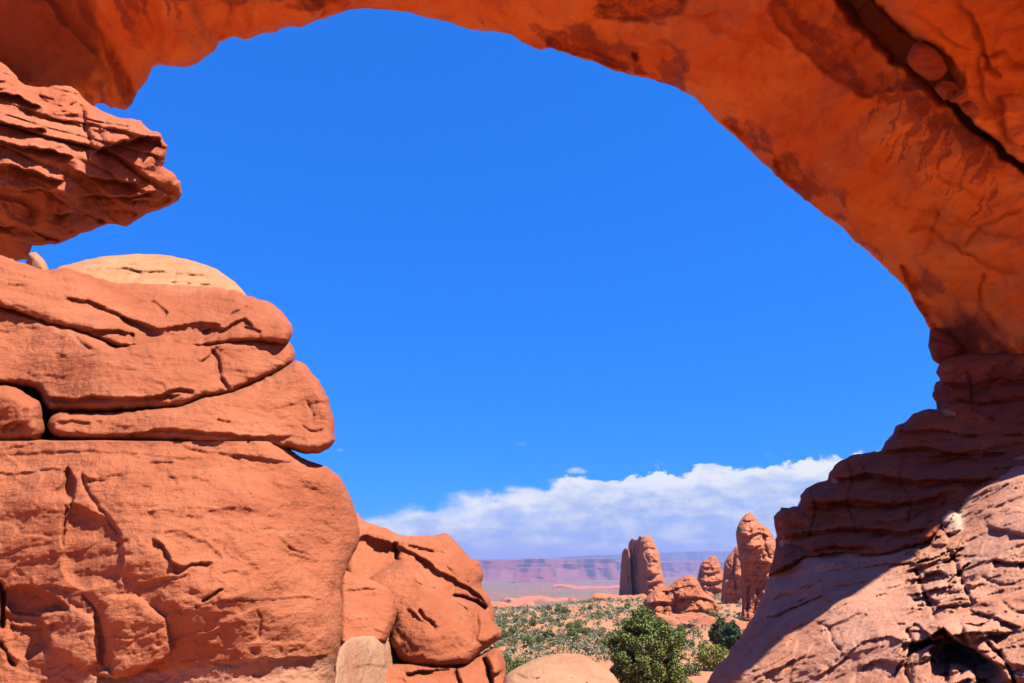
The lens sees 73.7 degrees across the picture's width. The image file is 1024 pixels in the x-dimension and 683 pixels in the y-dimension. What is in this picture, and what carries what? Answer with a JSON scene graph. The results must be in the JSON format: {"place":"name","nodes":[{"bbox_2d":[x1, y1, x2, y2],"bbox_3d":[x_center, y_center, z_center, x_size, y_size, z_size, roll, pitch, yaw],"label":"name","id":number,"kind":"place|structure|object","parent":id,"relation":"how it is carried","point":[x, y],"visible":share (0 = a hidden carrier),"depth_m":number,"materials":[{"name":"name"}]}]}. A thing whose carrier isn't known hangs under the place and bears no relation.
{"place":"outdoors","nodes":[
{"label":"outdoors","id":0,"kind":"place"},
{"bbox_2d":[17,8,939,558],"label":"sky","id":1,"kind":"structure","parent":0,"point":[544,303],"materials":[{"name":"blue"}]},
{"bbox_2d":[335,576,748,682],"bbox_3d":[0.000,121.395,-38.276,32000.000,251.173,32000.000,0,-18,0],"label":"ground","id":2,"kind":"structure","parent":0,"point":[496,590],"depth_m":243.45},
{"bbox_2d":[0,386,359,682],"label":"boulder","id":3,"kind":"object","parent":2,"relation":"on","point":[149,561],"visible":0.77,"depth_m":7.44,"materials":[{"name":"red stone"}]},
{"bbox_2d":[0,385,44,439],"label":"rock slab","id":4,"kind":"object","parent":3,"relation":"on","point":[21,415],"visible":0.91,"depth_m":8.43,"materials":[{"name":"red stone"}]},
{"bbox_2d":[47,360,334,453],"bbox_3d":[-5.029,0.794,10.492,4.557,2.107,4.171,5,-18,-16],"label":"rock slab","id":5,"kind":"object","parent":3,"relation":"on","point":[288,407],"visible":0.98,"depth_m":9.02,"materials":[{"name":"red stone"}]},
{"bbox_2d":[0,307,294,411],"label":"rock slab","id":6,"kind":"object","parent":5,"relation":"on","point":[56,368],"visible":0.98,"depth_m":9.37,"materials":[{"name":"red stone"}]},
{"bbox_2d":[0,255,292,346],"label":"rock slab","id":7,"kind":"object","parent":6,"relation":"on","point":[114,314],"visible":0.98,"depth_m":10.55,"materials":[{"name":"red stone"}]},
{"bbox_2d":[26,252,48,269],"bbox_3d":[-10.869,-1.728,15.651,0.458,0.995,1.762,13,-22,-36],"label":"rock","id":8,"kind":"object","parent":7,"relation":"on","point":[35,259],"visible":0.44,"depth_m":15.07,"materials":[{"name":"beige stone"}]},
{"bbox_2d":[57,254,245,294],"bbox_3d":[-8.234,-1.224,15.409,3.864,3.748,7.552,12,-21,-34],"label":"dome rock","id":9,"kind":"object","parent":7,"relation":"on","point":[148,269],"visible":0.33,"depth_m":14.79,"materials":[{"name":"beige stone"}]},
{"bbox_2d":[334,636,403,682],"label":"boulder","id":10,"kind":"object","parent":2,"relation":"on","point":[365,659],"visible":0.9,"depth_m":7.49,"materials":[{"name":"stone"}]},
{"bbox_2d":[340,571,396,646],"bbox_3d":[-2.188,3.985,10.294,0.925,1.098,3.045,4,-18,-12],"label":"rock block","id":11,"kind":"object","parent":10,"relation":"on","point":[369,607],"visible":0.81,"depth_m":9.44,"materials":[{"name":"red stone"}]},
{"bbox_2d":[333,648,505,682],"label":"rock block","id":12,"kind":"object","parent":2,"relation":"on","point":[488,666],"visible":0.74,"depth_m":9.46,"materials":[{"name":"red stone"}]},
{"bbox_2d":[370,558,501,666],"bbox_3d":[-1.408,4.506,11.409,2.486,1.698,4.028,0,-18,0],"label":"rock block","id":13,"kind":"object","parent":12,"relation":"on","point":[433,627],"visible":0.94,"depth_m":10.06,"materials":[{"name":"red stone"}]},
{"bbox_2d":[346,513,494,621],"bbox_3d":[-1.970,4.258,12.862,3.302,2.494,4.952,0,-18,0],"label":"rock block","id":14,"kind":"object","parent":13,"relation":"on","point":[447,564],"visible":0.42,"depth_m":12.02,"materials":[{"name":"red stone"}]},
{"bbox_2d":[492,605,509,607],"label":"rock ledge","id":15,"kind":"object","parent":2,"relation":"on","point":[504,606],"visible":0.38,"depth_m":399.06,"materials":[{"name":"orange stone"}]},
{"bbox_2d":[500,630,509,639],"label":"juniper shrub","id":16,"kind":"object","parent":2,"relation":"on","point":[505,634],"visible":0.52,"depth_m":83.09,"materials":[{"name":"green plant"}]},
{"bbox_2d":[504,637,511,643],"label":"sagebrush","id":17,"kind":"object","parent":2,"relation":"on","point":[507,639],"visible":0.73,"depth_m":80.92,"materials":[{"name":"green plant"}]},
{"bbox_2d":[504,653,512,664],"bbox_3d":[-0.488,27.256,58.100,1.322,1.443,1.456,-5,-18,16],"label":"juniper shrub","id":18,"kind":"object","parent":2,"relation":"on","point":[507,658],"visible":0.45,"depth_m":58.03,"materials":[{"name":"green plant"}]},
{"bbox_2d":[491,600,534,606],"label":"rock ledge","id":19,"kind":"object","parent":2,"relation":"on","point":[517,603],"visible":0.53,"depth_m":1397.45,"materials":[{"name":"orange stone"}]},
{"bbox_2d":[509,625,519,635],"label":"juniper shrub","id":20,"kind":"object","parent":2,"relation":"on","point":[513,630],"visible":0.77,"depth_m":90.31,"materials":[{"name":"green plant"}]},
{"bbox_2d":[511,657,527,668],"bbox_3d":[0.604,25.079,52.424,1.604,1.570,1.703,-5,-18,14],"label":"juniper shrub","id":21,"kind":"object","parent":2,"relation":"on","point":[519,660],"visible":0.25,"depth_m":52.31,"materials":[{"name":"green plant"}]},
{"bbox_2d":[521,635,534,646],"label":"juniper shrub","id":22,"kind":"object","parent":2,"relation":"on","point":[528,638],"visible":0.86,"depth_m":76.65,"materials":[{"name":"green plant"}]},
{"bbox_2d":[528,618,536,625],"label":"juniper shrub","id":23,"kind":"object","parent":2,"relation":"on","point":[533,622],"visible":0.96,"depth_m":106.60,"materials":[{"name":"green plant"}]},
{"bbox_2d":[515,567,557,582],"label":"mesa","id":24,"kind":"structure","parent":2,"relation":"on","point":[535,574],"depth_m":4997.86,"materials":[{"name":"stone"}]},
{"bbox_2d":[533,628,541,633],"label":"sagebrush","id":25,"kind":"object","parent":2,"relation":"on","point":[537,630],"visible":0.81,"depth_m":94.02,"materials":[{"name":"green plant"}]},
{"bbox_2d":[533,633,544,644],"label":"juniper shrub","id":26,"kind":"object","parent":2,"relation":"on","point":[540,638],"visible":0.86,"depth_m":78.41,"materials":[{"name":"green plant"}]},
{"bbox_2d":[501,596,577,602],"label":"rock ledge","id":27,"kind":"object","parent":2,"relation":"on","point":[537,599],"visible":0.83,"depth_m":1576.81,"materials":[{"name":"orange stone"}]},
{"bbox_2d":[474,558,619,580],"bbox_3d":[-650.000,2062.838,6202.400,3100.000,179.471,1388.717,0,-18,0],"label":"mesa","id":28,"kind":"structure","parent":2,"relation":"on","point":[575,569],"depth_m":5935.89,"materials":[{"name":"stone"}]},
{"bbox_2d":[542,628,554,640],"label":"juniper shrub","id":29,"kind":"object","parent":2,"relation":"on","point":[546,633],"visible":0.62,"depth_m":84.21,"materials":[{"name":"green plant"}]},
{"bbox_2d":[554,607,560,612],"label":"juniper shrub","id":30,"kind":"object","parent":2,"relation":"on","point":[556,609],"visible":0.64,"depth_m":173.47,"materials":[{"name":"green plant"}]},
{"bbox_2d":[503,653,618,682],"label":"boulder","id":31,"kind":"object","parent":2,"relation":"on","point":[566,668],"visible":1,"depth_m":8.87,"materials":[{"name":"stone"}]},
{"bbox_2d":[480,602,644,661],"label":"dry grass","id":32,"kind":"structure","parent":2,"relation":"on","point":[593,651],"depth_m":74.01,"materials":[{"name":"beige plant"}]},
{"bbox_2d":[562,606,568,613],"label":"juniper shrub","id":33,"kind":"object","parent":2,"relation":"on","point":[565,610],"visible":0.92,"depth_m":167.95,"materials":[{"name":"green plant"}]},
{"bbox_2d":[565,622,575,630],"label":"juniper shrub","id":34,"kind":"object","parent":2,"relation":"on","point":[568,625],"visible":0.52,"depth_m":97.25,"materials":[{"name":"green plant"}]},
{"bbox_2d":[565,627,578,638],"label":"juniper shrub","id":35,"kind":"object","parent":2,"relation":"on","point":[573,633],"visible":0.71,"depth_m":83.63,"materials":[{"name":"green plant"}]},
{"bbox_2d":[574,620,582,627],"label":"juniper shrub","id":36,"kind":"object","parent":2,"relation":"on","point":[578,625],"visible":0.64,"depth_m":98.25,"materials":[{"name":"green plant"}]},
{"bbox_2d":[549,584,619,589],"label":"rock ledge","id":37,"kind":"object","parent":2,"relation":"on","point":[567,586],"visible":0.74,"depth_m":3073.75,"materials":[{"name":"orange stone"}]},
{"bbox_2d":[581,627,589,634],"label":"juniper shrub","id":38,"kind":"object","parent":2,"relation":"on","point":[585,630],"visible":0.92,"depth_m":91.33,"materials":[{"name":"green plant"}]},
{"bbox_2d":[596,630,604,636],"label":"sagebrush","id":39,"kind":"object","parent":2,"relation":"on","point":[598,633],"visible":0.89,"depth_m":89.11,"materials":[{"name":"green plant"}]},
{"bbox_2d":[599,638,608,646],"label":"juniper shrub","id":40,"kind":"object","parent":2,"relation":"on","point":[605,643],"visible":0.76,"depth_m":76.44,"materials":[{"name":"green plant"}]},
{"bbox_2d":[493,594,720,612],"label":"scrub","id":41,"kind":"object","parent":2,"relation":"on","point":[556,604],"visible":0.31,"depth_m":283.54,"materials":[{"name":"green plant"}]},
{"bbox_2d":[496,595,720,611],"bbox_3d":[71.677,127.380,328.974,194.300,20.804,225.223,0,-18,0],"label":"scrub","id":42,"kind":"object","parent":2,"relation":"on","point":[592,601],"visible":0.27,"depth_m":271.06,"materials":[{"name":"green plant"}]},
{"bbox_2d":[489,551,731,560],"bbox_3d":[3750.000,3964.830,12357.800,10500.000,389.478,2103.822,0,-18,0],"label":"mesa","id":43,"kind":"structure","parent":2,"relation":"on","point":[692,556],"depth_m":11803.86,"materials":[{"name":"purple stone"}]},
{"bbox_2d":[483,596,747,654],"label":"scrub","id":44,"kind":"object","parent":2,"relation":"on","point":[694,649],"visible":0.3,"depth_m":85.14,"materials":[{"name":"green plant"}]},
{"bbox_2d":[590,593,646,600],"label":"rock ledge","id":45,"kind":"object","parent":2,"relation":"on","point":[596,596],"visible":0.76,"depth_m":309.86,"materials":[{"name":"orange stone"}]},
{"bbox_2d":[619,536,642,595],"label":"rock spire","id":46,"kind":"object","parent":2,"relation":"on","point":[630,574],"visible":0.62,"depth_m":373.04,"materials":[{"name":"brown stone"}]},
{"bbox_2d":[607,604,694,682],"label":"juniper tree","id":47,"kind":"object","parent":2,"relation":"on","point":[629,653],"visible":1,"depth_m":39.43,"materials":[{"name":"green plant"}]},
{"bbox_2d":[639,536,665,595],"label":"rock spire","id":48,"kind":"object","parent":2,"relation":"on","point":[651,576],"visible":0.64,"depth_m":329.49,"materials":[{"name":"brown stone"}]},
{"bbox_2d":[616,560,724,576],"bbox_3d":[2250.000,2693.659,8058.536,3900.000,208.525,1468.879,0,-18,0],"label":"mesa","id":49,"kind":"structure","parent":2,"relation":"on","point":[678,568],"depth_m":7742.63,"materials":[{"name":"stone"}]},
{"bbox_2d":[676,623,685,634],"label":"juniper shrub","id":50,"kind":"object","parent":2,"relation":"on","point":[680,627],"visible":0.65,"depth_m":90.07,"materials":[{"name":"green plant"}]},
{"bbox_2d":[644,575,718,613],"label":"rock mound","id":51,"kind":"object","parent":2,"relation":"on","point":[685,594],"visible":0.59,"depth_m":136.30,"materials":[{"name":"orange stone"}]},
{"bbox_2d":[677,630,688,644],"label":"juniper shrub","id":52,"kind":"object","parent":2,"relation":"on","point":[685,639],"visible":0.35,"depth_m":79.13,"materials":[{"name":"green plant"}]},
{"bbox_2d":[688,639,695,646],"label":"juniper shrub","id":53,"kind":"object","parent":2,"relation":"on","point":[692,643],"visible":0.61,"depth_m":77.95,"materials":[{"name":"green plant"}]},
{"bbox_2d":[683,661,702,675],"bbox_3d":[13.846,25.332,52.816,1.797,1.293,1.631,-4,-18,12],"label":"bush","id":54,"kind":"object","parent":2,"relation":"on","point":[696,666],"visible":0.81,"depth_m":52.67,"materials":[{"name":"green plant"}]},
{"bbox_2d":[655,611,746,629],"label":"rock ledge","id":55,"kind":"object","parent":2,"relation":"on","point":[685,618],"visible":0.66,"depth_m":109.75,"materials":[{"name":"orange stone"}]},
{"bbox_2d":[697,556,722,595],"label":"rock spire","id":56,"kind":"object","parent":2,"relation":"on","point":[710,577],"visible":0.51,"depth_m":255.47,"materials":[{"name":"brown stone"}]},
{"bbox_2d":[694,641,729,670],"bbox_3d":[16.658,26.291,56.706,3.414,2.672,3.071,0,-18,0],"label":"yellow bush","id":57,"kind":"object","parent":2,"relation":"on","point":[718,653],"visible":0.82,"depth_m":56.21,"materials":[{"name":"green plant"}]},
{"bbox_2d":[707,617,728,646],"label":"juniper tree","id":58,"kind":"object","parent":2,"relation":"on","point":[715,629],"visible":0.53,"depth_m":73.81,"materials":[{"name":"green plant"}]},
{"bbox_2d":[718,619,741,650],"bbox_3d":[19.773,26.866,60.640,2.781,4.053,2.642,0,-18,0],"label":"bush","id":59,"kind":"object","parent":2,"relation":"on","point":[731,633],"visible":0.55,"depth_m":60.54,"materials":[{"name":"green plant"}]},
{"bbox_2d":[721,546,741,603],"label":"rock spire","id":60,"kind":"object","parent":2,"relation":"on","point":[731,592],"visible":0.48,"depth_m":199.88,"materials":[{"name":"brown stone"}]},
{"bbox_2d":[736,512,775,620],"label":"rock spire","id":61,"kind":"object","parent":2,"relation":"on","point":[756,543],"visible":0.46,"depth_m":118.85,"materials":[{"name":"brown stone"}]},
{"bbox_2d":[707,380,1023,682],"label":"rock slope","id":62,"kind":"structure","parent":2,"relation":"on","point":[898,557],"depth_m":11.46,"materials":[{"name":"pink stone"}]},
{"bbox_2d":[0,0,1023,424],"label":"natural arch","id":63,"kind":"structure","parent":62,"relation":"on","point":[862,132],"depth_m":20.16,"materials":[{"name":"orange stone"}]},
{"bbox_2d":[0,62,181,260],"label":"rock outcrop","id":64,"kind":"object","parent":63,"relation":"attached to","point":[74,163],"visible":1,"depth_m":17.18,"materials":[{"name":"red stone"}]},
{"bbox_2d":[907,41,947,80],"bbox_3d":[10.662,-7.208,17.556,0.746,1.688,1.756,-15,-23,39],"label":"wedged boulder","id":65,"kind":"object","parent":63,"relation":"attached to","point":[925,60],"visible":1,"depth_m":16.95,"materials":[{"name":"orange stone"}]},
{"bbox_2d":[934,80,958,99],"bbox_3d":[10.892,-6.311,17.111,0.466,1.011,1.544,-15,-23,39],"label":"wedged boulder","id":66,"kind":"object","parent":63,"relation":"attached to","point":[946,90],"visible":0.91,"depth_m":16.63,"materials":[{"name":"orange stone"}]},
{"bbox_2d":[949,87,967,102],"bbox_3d":[10.639,-5.860,16.262,0.388,0.787,1.200,-15,-23,39],"label":"wedged boulder","id":67,"kind":"object","parent":63,"relation":"on","point":[958,96],"visible":1,"depth_m":15.88,"materials":[{"name":"orange stone"}]},
{"bbox_2d":[960,100,979,117],"bbox_3d":[11.076,-5.625,16.505,0.338,0.942,1.529,-14,-22,38],"label":"wedged boulder","id":68,"kind":"object","parent":63,"relation":"attached to","point":[969,108],"visible":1,"depth_m":16.05,"materials":[{"name":"orange stone"}]}
]}

